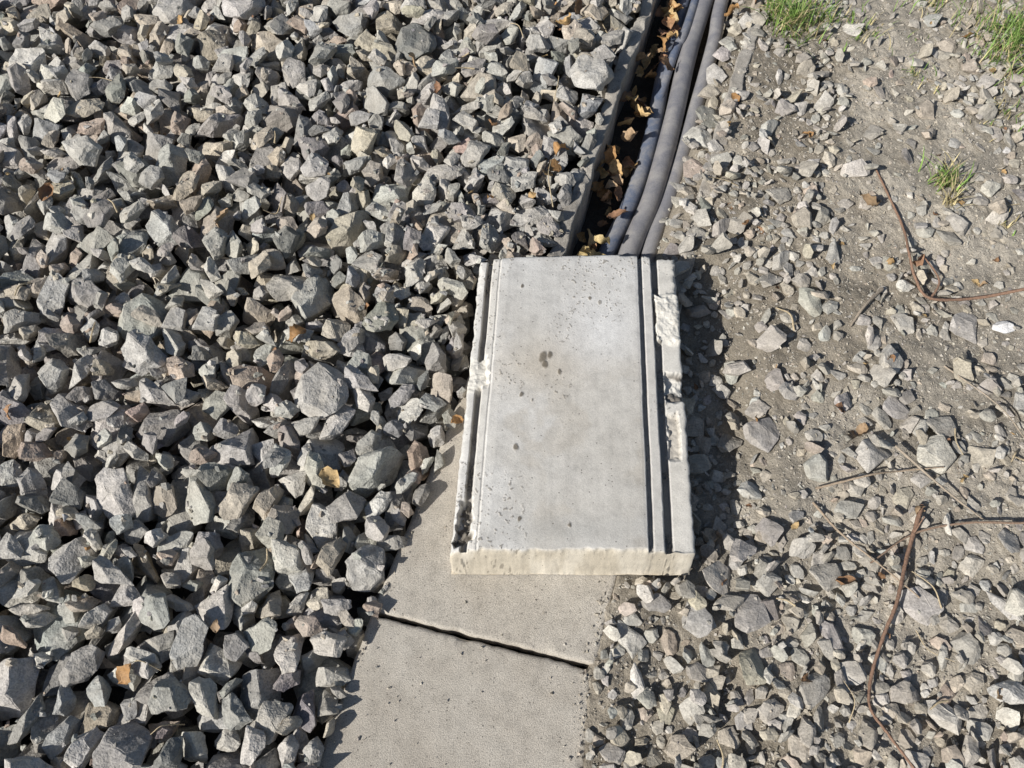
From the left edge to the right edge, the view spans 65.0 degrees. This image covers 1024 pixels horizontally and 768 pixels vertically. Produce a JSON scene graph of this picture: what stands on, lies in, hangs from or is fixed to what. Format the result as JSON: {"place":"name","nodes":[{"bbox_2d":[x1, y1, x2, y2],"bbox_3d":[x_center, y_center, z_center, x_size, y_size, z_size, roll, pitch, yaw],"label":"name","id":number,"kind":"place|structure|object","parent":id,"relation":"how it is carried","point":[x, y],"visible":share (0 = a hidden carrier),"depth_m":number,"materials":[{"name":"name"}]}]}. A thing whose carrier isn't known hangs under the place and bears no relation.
{"place":"outdoors","nodes":[
{"label":"outdoors","id":0,"kind":"place"},
{"bbox_2d":[0,0,1023,767],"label":"ground","id":1,"kind":"structure","parent":0,"point":[694,342],"depth_m":1.85,"materials":[{"name":"grey gravel"}]},
{"bbox_2d":[0,0,641,767],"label":"railway ballast","id":2,"kind":"structure","parent":1,"relation":"on","point":[84,234],"depth_m":1.86,"materials":[{"name":"gravel"}]},
{"bbox_2d":[3,0,1015,767],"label":"fallen leaves","id":3,"kind":"object","parent":1,"relation":"on","point":[615,170],"visible":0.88,"depth_m":2.16,"materials":[{"name":"brown plant"}]},
{"bbox_2d":[14,15,1023,767],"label":"dry straw","id":4,"kind":"object","parent":1,"relation":"on","point":[552,205],"visible":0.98,"depth_m":1.72,"materials":[{"name":"beige plant"}]},
{"bbox_2d":[416,0,763,666],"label":"concrete cable trough","id":5,"kind":"object","parent":1,"relation":"on","point":[574,212],"visible":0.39,"depth_m":2.21,"materials":[{"name":"grey concrete"}]},
{"bbox_2d":[317,616,588,767],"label":"concrete trough cover","id":6,"kind":"object","parent":5,"relation":"on","point":[515,714],"visible":1,"depth_m":1.49,"materials":[{"name":"grey concrete"}]},
{"bbox_2d":[377,376,616,666],"bbox_3d":[0.039,0.229,1.717,0.444,0.052,0.674,15,63,8],"label":"concrete trough cover","id":7,"kind":"object","parent":5,"relation":"in","point":[422,593],"visible":0.31,"depth_m":1.59,"materials":[{"name":"grey concrete"}]},
{"bbox_2d":[450,255,694,575],"bbox_3d":[0.130,0.040,1.740,0.505,0.102,0.734,0,62,0],"label":"concrete trough lid","id":8,"kind":"object","parent":7,"relation":"on","point":[573,460],"visible":1,"depth_m":1.67,"materials":[{"name":"grey concrete"}]},
{"bbox_2d":[598,0,690,254],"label":"cable conduit","id":9,"kind":"object","parent":5,"relation":"in","point":[618,229],"visible":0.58,"depth_m":2.24,"materials":[{"name":"grey plastic"}]},
{"bbox_2d":[616,0,698,254],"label":"cable conduit","id":10,"kind":"object","parent":5,"relation":"in","point":[680,40],"visible":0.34,"depth_m":2.43,"materials":[{"name":"grey plastic"}]},
{"bbox_2d":[618,0,713,258],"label":"cable conduit","id":11,"kind":"object","parent":5,"relation":"in","point":[644,215],"visible":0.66,"depth_m":2.24,"materials":[{"name":"plastic"}]},
{"bbox_2d":[639,0,728,261],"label":"cable conduit","id":12,"kind":"object","parent":5,"relation":"in","point":[654,234],"visible":0.67,"depth_m":2.27,"materials":[{"name":"plastic"}]},
{"bbox_2d":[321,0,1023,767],"bbox_3d":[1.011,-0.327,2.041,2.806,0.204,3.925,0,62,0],"label":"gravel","id":13,"kind":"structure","parent":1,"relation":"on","point":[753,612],"depth_m":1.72,"materials":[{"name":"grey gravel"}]},
{"bbox_2d":[870,521,1023,563],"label":"twig","id":14,"kind":"object","parent":13,"relation":"on","point":[958,523],"visible":1,"depth_m":1.64,"materials":[{"name":"brown wood"}]},
{"bbox_2d":[812,466,943,597],"bbox_3d":[0.746,0.259,1.657,0.237,0.036,0.294,20,64,10],"label":"twig","id":15,"kind":"object","parent":1,"relation":"on","point":[834,526],"visible":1,"depth_m":1.67,"materials":[{"name":"brown wood"}]},
{"bbox_2d":[743,0,1023,235],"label":"grass","id":16,"kind":"structure","parent":1,"relation":"on","point":[795,15],"depth_m":2.34,"materials":[{"name":"green plant"}]},
{"bbox_2d":[867,504,924,767],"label":"twig","id":17,"kind":"object","parent":1,"relation":"on","point":[903,572],"visible":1,"depth_m":1.55,"materials":[{"name":"brown wood"}]},
{"bbox_2d":[849,287,1023,519],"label":"twig","id":18,"kind":"object","parent":1,"relation":"on","point":[874,295],"visible":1,"depth_m":1.75,"materials":[{"name":"brown wood"}]},
{"bbox_2d":[875,169,1023,301],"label":"twig","id":19,"kind":"object","parent":1,"relation":"on","point":[921,291],"visible":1,"depth_m":1.93,"materials":[{"name":"brown wood"}]}
]}

